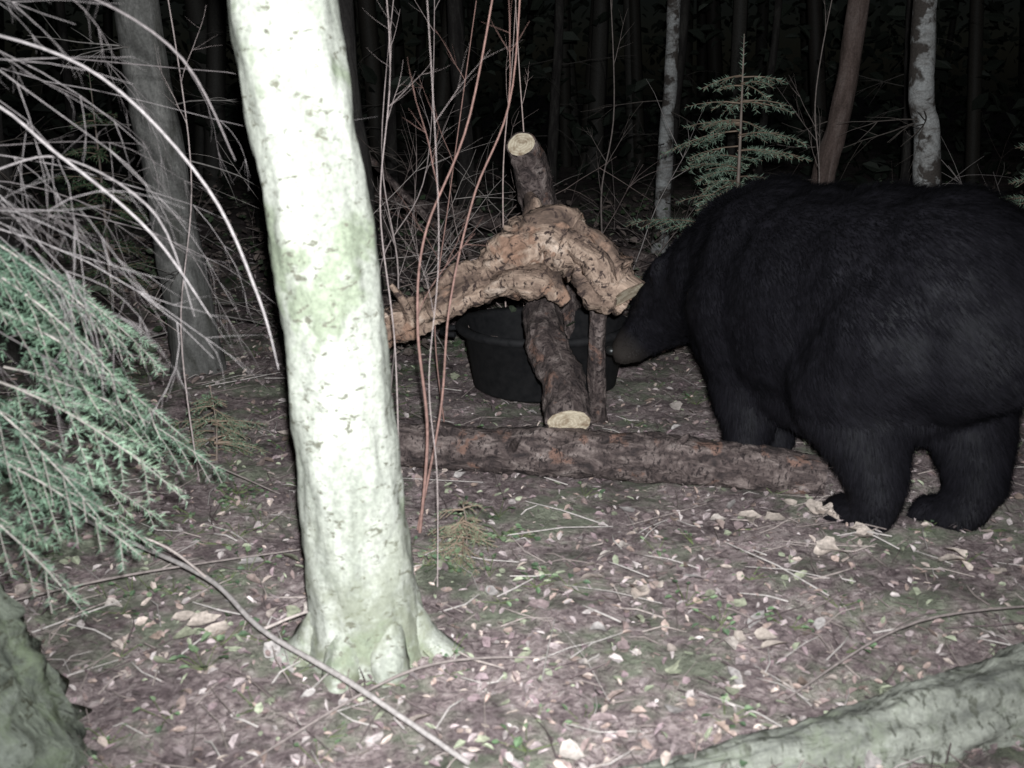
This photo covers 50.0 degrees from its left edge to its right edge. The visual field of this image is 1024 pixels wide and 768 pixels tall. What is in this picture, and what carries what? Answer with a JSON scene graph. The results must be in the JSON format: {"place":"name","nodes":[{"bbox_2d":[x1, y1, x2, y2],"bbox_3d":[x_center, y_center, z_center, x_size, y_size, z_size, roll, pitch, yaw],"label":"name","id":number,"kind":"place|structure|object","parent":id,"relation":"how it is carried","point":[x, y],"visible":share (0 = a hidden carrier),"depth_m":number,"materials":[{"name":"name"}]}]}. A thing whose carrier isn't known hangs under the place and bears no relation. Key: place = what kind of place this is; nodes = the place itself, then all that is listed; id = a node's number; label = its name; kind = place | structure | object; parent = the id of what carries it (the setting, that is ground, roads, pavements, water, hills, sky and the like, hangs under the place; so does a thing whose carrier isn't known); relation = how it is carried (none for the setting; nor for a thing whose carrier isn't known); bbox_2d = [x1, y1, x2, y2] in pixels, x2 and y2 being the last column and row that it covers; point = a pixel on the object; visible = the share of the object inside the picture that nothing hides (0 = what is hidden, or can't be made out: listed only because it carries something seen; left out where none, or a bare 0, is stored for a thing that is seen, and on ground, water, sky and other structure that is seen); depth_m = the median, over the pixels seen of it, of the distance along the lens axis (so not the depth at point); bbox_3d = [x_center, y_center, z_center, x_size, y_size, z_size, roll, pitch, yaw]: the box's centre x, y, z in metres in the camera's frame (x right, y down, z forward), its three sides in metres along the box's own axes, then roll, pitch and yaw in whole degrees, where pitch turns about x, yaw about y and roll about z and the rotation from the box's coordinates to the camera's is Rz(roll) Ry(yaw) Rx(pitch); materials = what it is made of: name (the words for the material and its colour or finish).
{"place":"outdoors","nodes":[
{"label":"outdoors","id":0,"kind":"place"},
{"bbox_2d":[3,0,1019,96],"label":"sky","id":1,"kind":"structure","parent":0,"point":[1010,69],"materials":[{"name":"black"}]},
{"bbox_2d":[0,95,1023,767],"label":"forest ground","id":2,"kind":"structure","parent":0,"point":[870,571],"depth_m":2.90,"materials":[{"name":"soil"}]},
{"bbox_2d":[0,0,126,216],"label":"spruce tree","id":3,"kind":"object","parent":2,"relation":"on","point":[71,115],"visible":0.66,"depth_m":9.66,"materials":[{"name":"brown plant"}]},
{"bbox_2d":[0,96,143,366],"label":"fir tree","id":4,"kind":"object","parent":2,"relation":"on","point":[13,351],"visible":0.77,"depth_m":4.87,"materials":[{"name":"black plant"}]},
{"bbox_2d":[32,67,161,302],"bbox_3d":[-2.252,-1.099,6.187,0.614,1.337,0.741,12,20,37],"label":"spruce sapling","id":5,"kind":"object","parent":2,"relation":"on","point":[124,213],"visible":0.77,"depth_m":6.12,"materials":[{"name":"green plant"}]},
{"bbox_2d":[17,0,281,391],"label":"fir tree","id":6,"kind":"object","parent":2,"relation":"on","point":[136,41],"visible":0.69,"depth_m":4.53,"materials":[{"name":"grey plant"}]},
{"bbox_2d":[95,51,212,174],"bbox_3d":[-2.865,-4.601,8.305,1.536,7.103,1.428,0,16,0],"label":"fir tree","id":7,"kind":"object","parent":2,"relation":"on","point":[201,65],"visible":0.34,"depth_m":9.07,"materials":[{"name":"brown plant"}]},
{"bbox_2d":[134,0,217,481],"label":"bare sapling","id":8,"kind":"object","parent":2,"relation":"on","point":[180,333],"visible":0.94,"depth_m":3.30,"materials":[{"name":"brown wood"}]},
{"bbox_2d":[0,0,371,767],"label":"spruce tree","id":9,"kind":"object","parent":2,"relation":"on","point":[40,722],"visible":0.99,"depth_m":2.12,"materials":[{"name":"green plant"}]},
{"bbox_2d":[160,389,270,461],"bbox_3d":[-0.997,0.159,3.671,0.294,0.304,0.338,11,19,34],"label":"spruce seedling","id":10,"kind":"object","parent":2,"relation":"on","point":[214,421],"visible":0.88,"depth_m":3.67,"materials":[{"name":"green plant"}]},
{"bbox_2d":[175,22,267,248],"bbox_3d":[-1.902,-4.379,7.504,1.498,7.101,1.652,0,16,0],"label":"fir tree","id":11,"kind":"object","parent":2,"relation":"on","point":[260,213],"visible":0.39,"depth_m":8.28,"materials":[{"name":"brown plant"}]},
{"bbox_2d":[254,0,432,293],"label":"fir tree","id":12,"kind":"object","parent":2,"relation":"on","point":[346,9],"visible":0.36,"depth_m":5.68,"materials":[{"name":"black plant"}]},
{"bbox_2d":[227,0,464,693],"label":"birch tree","id":13,"kind":"object","parent":2,"relation":"on","point":[367,614],"visible":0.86,"depth_m":2.21,"materials":[{"name":"white plant"}]},
{"bbox_2d":[371,0,427,391],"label":"bare sapling","id":14,"kind":"object","parent":2,"relation":"on","point":[391,226],"visible":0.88,"depth_m":4.26,"materials":[{"name":"brown wood"}]},
{"bbox_2d":[358,0,453,220],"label":"fir tree","id":15,"kind":"object","parent":2,"relation":"on","point":[391,141],"visible":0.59,"depth_m":9.87,"materials":[{"name":"black plant"}]},
{"bbox_2d":[372,0,447,434],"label":"bare sapling","id":16,"kind":"object","parent":2,"relation":"on","point":[389,30],"visible":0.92,"depth_m":3.08,"materials":[{"name":"brown wood"}]},
{"bbox_2d":[380,0,466,271],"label":"bare sapling","id":17,"kind":"object","parent":2,"relation":"on","point":[398,210],"visible":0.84,"depth_m":4.50,"materials":[{"name":"brown wood"}]},
{"bbox_2d":[370,154,478,256],"bbox_3d":[-0.450,-0.967,6.265,0.951,0.834,0.056,3,16,12],"label":"fallen log","id":18,"kind":"object","parent":2,"relation":"on","point":[408,198],"visible":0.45,"depth_m":6.25,"materials":[{"name":"brown wood"}]},
{"bbox_2d":[390,1,476,421],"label":"bare sapling","id":19,"kind":"object","parent":2,"relation":"on","point":[449,196],"visible":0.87,"depth_m":3.85,"materials":[{"name":"brown wood"}]},
{"bbox_2d":[375,0,512,236],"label":"spruce tree","id":20,"kind":"object","parent":2,"relation":"on","point":[456,34],"visible":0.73,"depth_m":8.87,"materials":[{"name":"black plant"}]},
{"bbox_2d":[404,0,498,532],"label":"bare sapling","id":21,"kind":"object","parent":2,"relation":"on","point":[423,383],"visible":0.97,"depth_m":2.92,"materials":[{"name":"brown wood"}]},
{"bbox_2d":[418,500,500,575],"bbox_3d":[-0.128,0.411,2.920,0.203,0.192,0.242,-12,20,-38],"label":"spruce seedling","id":22,"kind":"object","parent":2,"relation":"on","point":[450,530],"visible":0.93,"depth_m":2.91,"materials":[{"name":"green plant"}]},
{"bbox_2d":[406,0,513,586],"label":"bare sapling","id":23,"kind":"object","parent":2,"relation":"on","point":[436,290],"visible":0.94,"depth_m":2.58,"materials":[{"name":"brown wood"}]},
{"bbox_2d":[416,0,527,529],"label":"bare sapling","id":24,"kind":"object","parent":2,"relation":"on","point":[444,371],"visible":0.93,"depth_m":2.93,"materials":[{"name":"brown wood"}]},
{"bbox_2d":[381,288,583,308],"bbox_3d":[-0.253,-0.464,5.919,1.523,0.132,0.231,-1,16,-4],"label":"fallen log","id":25,"kind":"object","parent":2,"relation":"on","point":[385,295],"visible":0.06,"depth_m":5.87,"materials":[{"name":"brown wood"}]},
{"bbox_2d":[502,4,515,306],"bbox_3d":[0.015,-0.963,4.787,0.061,1.820,0.133,-11,19,-34],"label":"bare sapling","id":26,"kind":"object","parent":2,"relation":"on","point":[506,129],"visible":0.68,"depth_m":4.77,"materials":[{"name":"brown wood"}]},
{"bbox_2d":[0,0,1023,216],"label":"distant forest","id":27,"kind":"object","parent":2,"relation":"on","point":[708,34],"visible":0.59,"depth_m":13.70,"materials":[{"name":"black plant"}]},
{"bbox_2d":[0,233,1023,767],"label":"leaf litter","id":28,"kind":"object","parent":2,"relation":"on","point":[574,751],"visible":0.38,"depth_m":2.64,"materials":[{"name":"brown plant"}]},
{"bbox_2d":[0,243,1023,767],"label":"forest floor twigs","id":29,"kind":"object","parent":2,"relation":"on","point":[262,689],"visible":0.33,"depth_m":2.64,"materials":[{"name":"brown wood"}]},
{"bbox_2d":[0,164,1023,368],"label":"undergrowth foliage","id":30,"kind":"object","parent":2,"relation":"on","point":[407,351],"visible":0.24,"depth_m":7.19,"materials":[{"name":"green plant"}]},
{"bbox_2d":[11,79,1013,358],"bbox_3d":[0.043,-1.086,7.173,9.988,1.754,6.213,0,16,0],"label":"undergrowth brush","id":31,"kind":"object","parent":2,"relation":"on","point":[957,177],"visible":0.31,"depth_m":5.93,"materials":[{"name":"brown plant"}]},
{"bbox_2d":[5,259,1020,767],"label":"ground plants","id":32,"kind":"object","parent":2,"relation":"on","point":[433,555],"visible":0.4,"depth_m":2.79,"materials":[{"name":"green plant"}]},
{"bbox_2d":[384,191,644,349],"bbox_3d":[-0.143,-0.230,3.944,1.232,0.895,0.327,2,16,7],"label":"crooked log","id":33,"kind":"object","parent":2,"relation":"on","point":[546,251],"visible":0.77,"depth_m":3.79,"materials":[{"name":"brown wood"}]},
{"bbox_2d":[374,190,656,262],"bbox_3d":[0.096,-0.861,6.592,2.702,0.556,0.138,7,17,25],"label":"fallen log","id":34,"kind":"object","parent":2,"relation":"on","point":[632,253],"visible":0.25,"depth_m":6.67,"materials":[{"name":"brown wood"}]},
{"bbox_2d":[14,424,1023,767],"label":"fallen branches","id":35,"kind":"object","parent":2,"relation":"on","point":[192,568],"depth_m":2.38,"materials":[{"name":"wood"}]},
{"bbox_2d":[515,0,532,305],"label":"bare sapling","id":36,"kind":"object","parent":2,"relation":"on","point":[521,93],"visible":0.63,"depth_m":4.70,"materials":[{"name":"brown wood"}]},
{"bbox_2d":[439,306,626,402],"bbox_3d":[0.125,-0.124,4.526,0.708,0.275,0.700,14,21,40],"label":"rubber tub","id":37,"kind":"object","parent":2,"relation":"on","point":[500,366],"visible":0.43,"depth_m":4.34,"materials":[{"name":"black rubber"}]},
{"bbox_2d":[506,132,581,338],"bbox_3d":[0.167,-0.498,4.631,0.198,1.123,0.600,8,18,27],"label":"log","id":38,"kind":"object","parent":2,"relation":"on","point":[529,162],"visible":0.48,"depth_m":4.34,"materials":[{"name":"brown wood"}]},
{"bbox_2d":[473,0,635,197],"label":"spruce tree","id":39,"kind":"object","parent":2,"relation":"on","point":[553,127],"visible":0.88,"depth_m":10.01,"materials":[{"name":"black plant"}]},
{"bbox_2d":[516,201,649,273],"bbox_3d":[0.503,-0.838,6.617,0.097,0.402,1.680,-10,18,-31],"label":"fallen log","id":40,"kind":"object","parent":2,"relation":"on","point":[640,263],"visible":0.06,"depth_m":6.24,"materials":[{"name":"brown wood"}]},
{"bbox_2d":[587,311,607,423],"bbox_3d":[0.315,-0.092,4.037,0.079,0.589,0.243,2,16,8],"label":"support pole","id":41,"kind":"object","parent":2,"relation":"on","point":[596,378],"visible":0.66,"depth_m":4.01,"materials":[{"name":"brown wood"}]},
{"bbox_2d":[582,0,634,232],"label":"bare sapling","id":42,"kind":"object","parent":2,"relation":"on","point":[601,187],"visible":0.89,"depth_m":6.05,"materials":[{"name":"brown wood"}]},
{"bbox_2d":[396,422,827,494],"bbox_3d":[0.274,0.226,3.505,1.427,0.191,0.221,3,16,9],"label":"fallen log","id":43,"kind":"object","parent":2,"relation":"on","point":[652,457],"visible":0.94,"depth_m":3.46,"materials":[{"name":"brown wood"}]},
{"bbox_2d":[522,297,592,429],"bbox_3d":[0.121,-0.251,3.995,0.182,0.608,1.240,-2,16,-6],"label":"leaning log","id":44,"kind":"object","parent":43,"relation":"on","point":[556,365],"visible":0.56,"depth_m":3.68,"materials":[{"name":"brown wood"}]},
{"bbox_2d":[581,0,712,254],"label":"aspen tree","id":45,"kind":"object","parent":2,"relation":"on","point":[665,143],"visible":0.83,"depth_m":7.76,"materials":[{"name":"grey plant"}]},
{"bbox_2d":[606,0,718,208],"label":"spruce tree","id":46,"kind":"object","parent":2,"relation":"on","point":[684,16],"visible":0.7,"depth_m":10.08,"materials":[{"name":"brown plant"}]},
{"bbox_2d":[623,34,811,308],"bbox_3d":[1.011,-0.914,5.398,1.322,1.546,1.334,15,21,42],"label":"spruce sapling","id":47,"kind":"object","parent":2,"relation":"on","point":[725,168],"visible":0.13,"depth_m":5.30,"materials":[{"name":"green plant"}]},
{"bbox_2d":[753,0,801,178],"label":"spruce tree","id":48,"kind":"object","parent":2,"relation":"on","point":[764,114],"visible":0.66,"depth_m":10.56,"materials":[{"name":"brown plant"}]},
{"bbox_2d":[778,0,831,182],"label":"bare sapling","id":49,"kind":"object","parent":2,"relation":"on","point":[816,133],"visible":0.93,"depth_m":5.45,"materials":[{"name":"brown wood"}]},
{"bbox_2d":[743,0,869,183],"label":"pine tree","id":50,"kind":"object","parent":2,"relation":"on","point":[832,144],"visible":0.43,"depth_m":6.34,"materials":[{"name":"brown plant"}]},
{"bbox_2d":[605,170,1023,533],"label":"black bear","id":51,"kind":"object","parent":2,"relation":"on","point":[866,339],"visible":0.97,"depth_m":3.00},
{"bbox_2d":[619,641,1023,767],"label":"mossy log","id":52,"kind":"object","parent":2,"relation":"on","point":[970,707],"visible":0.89,"depth_m":2.10,"materials":[{"name":"grey wood"}]},
{"bbox_2d":[812,0,960,185],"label":"fir tree","id":53,"kind":"object","parent":2,"relation":"on","point":[907,151],"visible":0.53,"depth_m":8.92,"materials":[{"name":"brown plant"}]},
{"bbox_2d":[838,0,941,186],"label":"birch tree","id":54,"kind":"object","parent":2,"relation":"on","point":[926,154],"visible":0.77,"depth_m":5.85,"materials":[{"name":"grey plant"}]},
{"bbox_2d":[1005,143,1023,207],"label":"spruce sapling","id":55,"kind":"object","parent":2,"relation":"on","point":[1020,198],"visible":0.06,"depth_m":4.98,"materials":[{"name":"green plant"}]}
]}

